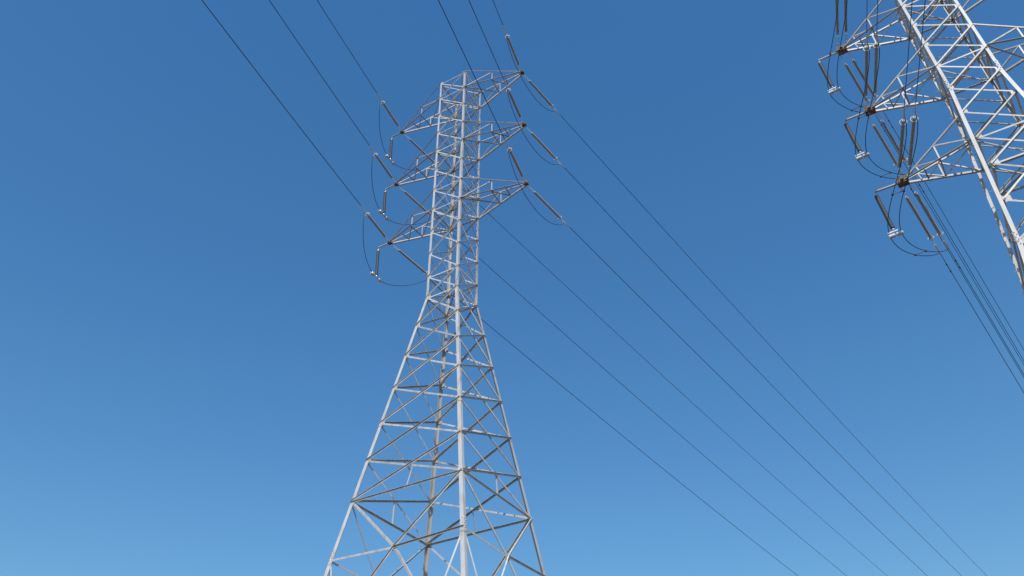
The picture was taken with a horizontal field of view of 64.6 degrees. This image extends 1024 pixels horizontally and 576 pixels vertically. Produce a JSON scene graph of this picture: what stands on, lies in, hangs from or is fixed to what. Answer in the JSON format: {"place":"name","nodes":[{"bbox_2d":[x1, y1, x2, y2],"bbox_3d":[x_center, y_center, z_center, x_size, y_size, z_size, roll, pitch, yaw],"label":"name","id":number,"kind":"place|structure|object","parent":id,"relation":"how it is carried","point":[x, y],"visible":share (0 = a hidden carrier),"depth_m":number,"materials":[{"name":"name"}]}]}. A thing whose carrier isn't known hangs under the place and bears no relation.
{"place":"outdoors","nodes":[
{"label":"outdoors","id":0,"kind":"place"},
{"bbox_2d":[0,0,1023,575],"label":"sky","id":1,"kind":"structure","parent":0,"point":[202,353],"materials":[{"name":"blue"}]},
{"label":"ground","id":2,"kind":"structure","parent":0,"visible":0},
{"bbox_2d":[324,70,545,575],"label":"lattice tower","id":3,"kind":"structure","parent":2,"relation":"on","point":[462,471],"depth_m":41.17,"materials":[{"name":"metal"}]},
{"bbox_2d":[360,205,388,240],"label":"insulator","id":4,"kind":"object","parent":3,"relation":"attached to","point":[376,225],"visible":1,"depth_m":48.15,"materials":[{"name":"grey ceramic"}]},
{"bbox_2d":[202,0,359,203],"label":"power line","id":5,"kind":"object","parent":4,"relation":"attached to","point":[276,97],"visible":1,"depth_m":39.14,"materials":[{"name":"metal"}]},
{"bbox_2d":[370,249,382,282],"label":"insulator","id":6,"kind":"object","parent":3,"relation":"attached to","point":[372,273],"visible":1,"depth_m":49.12,"materials":[{"name":"grey ceramic"}]},
{"bbox_2d":[363,213,426,285],"bbox_3d":[-7.548,-1.560,49.037,1.511,1.827,6.791,-20,-43,22],"label":"jumper cable","id":7,"kind":"object","parent":6,"relation":"attached to","point":[370,269],"visible":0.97,"depth_m":48.25,"materials":[{"name":"metal"}]},
{"bbox_2d":[369,146,394,181],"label":"insulator","id":8,"kind":"object","parent":3,"relation":"attached to","point":[382,164],"visible":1,"depth_m":51.41,"materials":[{"name":"grey ceramic"}]},
{"bbox_2d":[269,0,369,145],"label":"power line","id":9,"kind":"object","parent":8,"relation":"attached to","point":[316,69],"visible":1,"depth_m":44.57,"materials":[{"name":"metal"}]},
{"bbox_2d":[378,191,388,220],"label":"insulator","id":10,"kind":"object","parent":3,"relation":"attached to","point":[384,206],"visible":1,"depth_m":52.48,"materials":[{"name":"grey ceramic"}]},
{"bbox_2d":[371,155,430,224],"bbox_3d":[-7.622,-5.588,52.326,1.511,1.831,6.791,-20,-43,22],"label":"jumper cable","id":11,"kind":"object","parent":10,"relation":"attached to","point":[376,202],"visible":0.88,"depth_m":51.30,"materials":[{"name":"metal"}]},
{"bbox_2d":[377,94,400,129],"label":"insulator","id":12,"kind":"object","parent":3,"relation":"attached to","point":[389,112],"visible":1,"depth_m":54.74,"materials":[{"name":"grey ceramic"}]},
{"bbox_2d":[317,0,377,93],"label":"power line","id":13,"kind":"object","parent":12,"relation":"attached to","point":[346,46],"visible":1,"depth_m":49.71,"materials":[{"name":"metal"}]},
{"bbox_2d":[385,138,395,165],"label":"insulator","id":14,"kind":"object","parent":3,"relation":"attached to","point":[390,153],"visible":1,"depth_m":55.70,"materials":[{"name":"grey ceramic"}]},
{"bbox_2d":[379,101,434,169],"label":"jumper cable","id":15,"kind":"object","parent":14,"relation":"attached to","point":[381,139],"visible":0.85,"depth_m":54.02,"materials":[{"name":"metal"}]},
{"bbox_2d":[393,245,434,280],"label":"insulator","id":16,"kind":"object","parent":3,"relation":"attached to","point":[412,261],"visible":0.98,"depth_m":50.92,"materials":[{"name":"grey ceramic"}]},
{"bbox_2d":[435,280,797,575],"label":"power line","id":17,"kind":"object","parent":16,"relation":"attached to","point":[619,433],"visible":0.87,"depth_m":62.17,"materials":[{"name":"metal"}]},
{"bbox_2d":[399,187,437,221],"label":"insulator","id":18,"kind":"object","parent":3,"relation":"attached to","point":[414,200],"visible":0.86,"depth_m":54.11,"materials":[{"name":"grey ceramic"}]},
{"bbox_2d":[439,222,846,575],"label":"power line","id":19,"kind":"object","parent":18,"relation":"attached to","point":[634,395],"visible":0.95,"depth_m":66.61,"materials":[{"name":"metal"}]},
{"bbox_2d":[404,134,441,169],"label":"insulator","id":20,"kind":"object","parent":3,"relation":"attached to","point":[417,146],"visible":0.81,"depth_m":57.45,"materials":[{"name":"grey ceramic"}]},
{"bbox_2d":[448,175,884,573],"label":"power line","id":21,"kind":"object","parent":20,"relation":"attached to","point":[659,372],"visible":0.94,"depth_m":72.17,"materials":[{"name":"metal"}]},
{"bbox_2d":[503,26,521,71],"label":"insulator","id":22,"kind":"object","parent":3,"relation":"attached to","point":[513,51],"visible":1,"depth_m":51.15,"materials":[{"name":"grey ceramic"}]},
{"bbox_2d":[504,80,523,123],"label":"insulator","id":23,"kind":"object","parent":3,"relation":"attached to","point":[513,101],"visible":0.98,"depth_m":47.71,"materials":[{"name":"grey ceramic"}]},
{"bbox_2d":[469,1,503,79],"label":"power line","id":24,"kind":"object","parent":23,"relation":"attached to","point":[486,39],"visible":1,"depth_m":43.68,"materials":[{"name":"metal"}]},
{"bbox_2d":[504,139,525,182],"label":"insulator","id":25,"kind":"object","parent":3,"relation":"attached to","point":[515,161],"visible":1,"depth_m":44.41,"materials":[{"name":"grey ceramic"}]},
{"bbox_2d":[438,0,504,138],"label":"power line","id":26,"kind":"object","parent":25,"relation":"attached to","point":[469,66],"visible":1,"depth_m":38.54,"materials":[{"name":"metal"}]},
{"bbox_2d":[523,74,559,114],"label":"insulator","id":27,"kind":"object","parent":3,"relation":"attached to","point":[540,93],"visible":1,"depth_m":53.92,"materials":[{"name":"grey ceramic"}]},
{"bbox_2d":[506,36,553,111],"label":"jumper cable","id":28,"kind":"object","parent":27,"relation":"hanging from","point":[520,75],"visible":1,"depth_m":50.55,"materials":[{"name":"metal"}]},
{"bbox_2d":[560,115,986,575],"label":"power line","id":29,"kind":"object","parent":27,"relation":"attached to","point":[752,326],"visible":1,"depth_m":67.19,"materials":[{"name":"metal"}]},
{"bbox_2d":[525,126,563,167],"bbox_3d":[2.070,-8.767,50.607,0.279,0.329,3.910,-29,-55,30],"label":"insulator","id":30,"kind":"object","parent":3,"relation":"attached to","point":[543,145],"visible":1,"depth_m":50.57,"materials":[{"name":"grey ceramic"}]},
{"bbox_2d":[506,88,558,164],"bbox_3d":[1.260,-9.028,48.447,0.244,1.619,6.788,-20,-43,22],"label":"jumper cable","id":31,"kind":"object","parent":30,"relation":"hanging from","point":[522,131],"visible":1,"depth_m":47.10,"materials":[{"name":"metal"}]},
{"bbox_2d":[564,167,961,575],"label":"power line","id":32,"kind":"object","parent":30,"relation":"attached to","point":[740,352],"visible":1,"depth_m":62.13,"materials":[{"name":"metal"}]},
{"bbox_2d":[529,187,568,226],"bbox_3d":[2.145,-4.748,47.327,0.278,0.329,3.910,-29,-55,30],"label":"insulator","id":33,"kind":"object","parent":3,"relation":"attached to","point":[546,204],"visible":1,"depth_m":47.27,"materials":[{"name":"grey ceramic"}]},
{"bbox_2d":[507,148,563,224],"bbox_3d":[1.333,-5.018,45.172,0.244,1.615,6.788,-20,-43,22],"label":"jumper cable","id":34,"kind":"object","parent":33,"relation":"hanging from","point":[523,191],"visible":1,"depth_m":43.84,"materials":[{"name":"metal"}]},
{"bbox_2d":[584,242,923,572],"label":"power line","id":35,"kind":"object","parent":33,"relation":"attached to","point":[763,419],"visible":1,"depth_m":59.84,"materials":[{"name":"metal"}]},
{"bbox_2d":[818,0,1023,293],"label":"lattice tower","id":36,"kind":"structure","parent":2,"relation":"on","point":[1002,197],"depth_m":33.92,"materials":[{"name":"metal"}]},
{"bbox_2d":[818,62,840,94],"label":"insulator","id":37,"kind":"object","parent":36,"relation":"attached to","point":[824,72],"visible":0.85,"depth_m":38.40,"materials":[{"name":"grey ceramic"}]},
{"bbox_2d":[827,0,861,112],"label":"jumper cable","id":38,"kind":"object","parent":37,"relation":"attached to","point":[830,53],"visible":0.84,"depth_m":37.44,"materials":[{"name":"metal"}]},
{"bbox_2d":[837,0,876,109],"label":"jumper cable","id":39,"kind":"object","parent":37,"relation":"attached to","point":[839,52],"visible":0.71,"depth_m":37.14,"materials":[{"name":"metal"}]},
{"bbox_2d":[835,0,838,44],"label":"insulator","id":40,"kind":"object","parent":36,"relation":"attached to","point":[837,20],"visible":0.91,"depth_m":37.36,"materials":[{"name":"grey ceramic"}]},
{"bbox_2d":[844,0,847,45],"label":"insulator","id":41,"kind":"object","parent":36,"relation":"attached to","point":[845,11],"visible":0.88,"depth_m":37.33,"materials":[{"name":"grey ceramic"}]},
{"bbox_2d":[844,123,869,160],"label":"insulator","id":42,"kind":"object","parent":36,"relation":"attached to","point":[852,137],"visible":0.93,"depth_m":35.51,"materials":[{"name":"grey ceramic"}]},
{"bbox_2d":[855,44,894,178],"bbox_3d":[15.374,-6.656,34.685,1.726,1.670,7.858,-20,-43,22],"label":"jumper cable","id":43,"kind":"object","parent":42,"relation":"attached to","point":[890,172],"visible":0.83,"depth_m":34.49,"materials":[{"name":"metal"}]},
{"bbox_2d":[865,41,912,174],"bbox_3d":[15.723,-6.794,34.525,1.660,1.670,7.730,-20,-43,22],"label":"jumper cable","id":44,"kind":"object","parent":42,"relation":"attached to","point":[869,113],"visible":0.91,"depth_m":34.21,"materials":[{"name":"metal"}]},
{"bbox_2d":[841,57,875,115],"bbox_3d":[17.011,-9.945,39.817,0.279,0.329,3.690,-29,-71,30],"label":"insulator","id":45,"kind":"object","parent":36,"relation":"attached to","point":[854,79],"visible":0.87,"depth_m":39.75,"materials":[{"name":"grey ceramic"}]},
{"bbox_2d":[876,116,1023,364],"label":"power line","id":46,"kind":"object","parent":45,"relation":"attached to","point":[950,241],"visible":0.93,"depth_m":42.74,"materials":[{"name":"metal"}]},
{"bbox_2d":[847,50,883,111],"bbox_3d":[17.299,-10.106,39.627,0.279,0.329,3.690,-29,-71,30],"label":"insulator","id":47,"kind":"object","parent":36,"relation":"attached to","point":[861,74],"visible":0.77,"depth_m":39.52,"materials":[{"name":"grey ceramic"}]},
{"bbox_2d":[884,113,1023,349],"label":"power line","id":48,"kind":"object","parent":47,"relation":"attached to","point":[956,235],"visible":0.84,"depth_m":42.56,"materials":[{"name":"metal"}]},
{"bbox_2d":[863,33,869,109],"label":"insulator","id":49,"kind":"object","parent":36,"relation":"attached to","point":[866,50],"visible":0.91,"depth_m":33.60,"materials":[{"name":"grey ceramic"}]},
{"bbox_2d":[873,30,879,106],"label":"insulator","id":50,"kind":"object","parent":36,"relation":"attached to","point":[876,47],"visible":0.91,"depth_m":33.47,"materials":[{"name":"grey ceramic"}]},
{"bbox_2d":[869,118,903,175],"bbox_3d":[17.077,-6.390,36.913,0.279,0.329,3.690,-29,-71,30],"label":"insulator","id":51,"kind":"object","parent":36,"relation":"attached to","point":[885,145],"visible":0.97,"depth_m":36.87,"materials":[{"name":"grey ceramic"}]},
{"bbox_2d":[909,185,1023,376],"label":"power line","id":52,"kind":"object","parent":51,"relation":"attached to","point":[969,286],"visible":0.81,"depth_m":39.38,"materials":[{"name":"metal"}]},
{"bbox_2d":[874,194,903,238],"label":"insulator","id":53,"kind":"object","parent":36,"relation":"attached to","point":[885,213],"visible":0.98,"depth_m":32.63,"materials":[{"name":"grey ceramic"}]},
{"bbox_2d":[887,119,939,255],"bbox_3d":[15.440,-3.082,31.767,1.726,1.670,7.858,-20,-43,22],"label":"jumper cable","id":54,"kind":"object","parent":53,"relation":"attached to","point":[892,194],"visible":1,"depth_m":31.51,"materials":[{"name":"metal"}]},
{"bbox_2d":[899,115,948,251],"bbox_3d":[15.789,-3.219,31.606,1.660,1.670,7.730,-20,-43,22],"label":"jumper cable","id":55,"kind":"object","parent":53,"relation":"attached to","point":[903,194],"visible":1,"depth_m":31.46,"materials":[{"name":"metal"}]},
{"bbox_2d":[876,111,912,172],"bbox_3d":[17.364,-6.550,36.723,0.279,0.329,3.690,-29,-71,30],"label":"insulator","id":56,"kind":"object","parent":36,"relation":"attached to","point":[892,138],"visible":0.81,"depth_m":36.64,"materials":[{"name":"grey ceramic"}]},
{"bbox_2d":[914,176,1023,360],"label":"power line","id":57,"kind":"object","parent":56,"relation":"attached to","point":[967,265],"visible":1,"depth_m":38.82,"materials":[{"name":"metal"}]},
{"bbox_2d":[898,107,906,180],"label":"insulator","id":58,"kind":"object","parent":36,"relation":"attached to","point":[902,124],"visible":0.93,"depth_m":30.63,"materials":[{"name":"grey ceramic"}]},
{"bbox_2d":[904,0,912,106],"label":"power line","id":59,"kind":"object","parent":58,"relation":"attached to","point":[908,53],"visible":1,"depth_m":26.51,"materials":[{"name":"metal"}]},
{"bbox_2d":[908,104,918,177],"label":"insulator","id":60,"kind":"object","parent":36,"relation":"attached to","point":[913,121],"visible":0.99,"depth_m":30.54,"materials":[{"name":"grey ceramic"}]},
{"bbox_2d":[915,0,925,103],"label":"power line","id":61,"kind":"object","parent":60,"relation":"attached to","point":[920,51],"visible":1,"depth_m":26.50,"materials":[{"name":"metal"}]},
{"bbox_2d":[901,188,940,253],"bbox_3d":[17.143,-2.816,33.994,0.279,0.329,3.690,-29,-71,30],"label":"insulator","id":62,"kind":"object","parent":36,"relation":"attached to","point":[919,219],"visible":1,"depth_m":33.97,"materials":[{"name":"grey ceramic"}]},
{"bbox_2d":[940,254,1023,392],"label":"power line","id":63,"kind":"object","parent":62,"relation":"attached to","point":[979,318],"visible":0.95,"depth_m":35.54,"materials":[{"name":"metal"}]},
{"bbox_2d":[909,182,949,249],"bbox_3d":[17.430,-2.976,33.804,0.279,0.329,3.690,-29,-71,30],"label":"insulator","id":64,"kind":"object","parent":36,"relation":"attached to","point":[928,215],"visible":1,"depth_m":33.79,"materials":[{"name":"grey ceramic"}]},
{"bbox_2d":[950,251,1023,374],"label":"power line","id":65,"kind":"object","parent":64,"relation":"attached to","point":[985,310],"visible":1,"depth_m":35.29,"materials":[{"name":"metal"}]}
]}

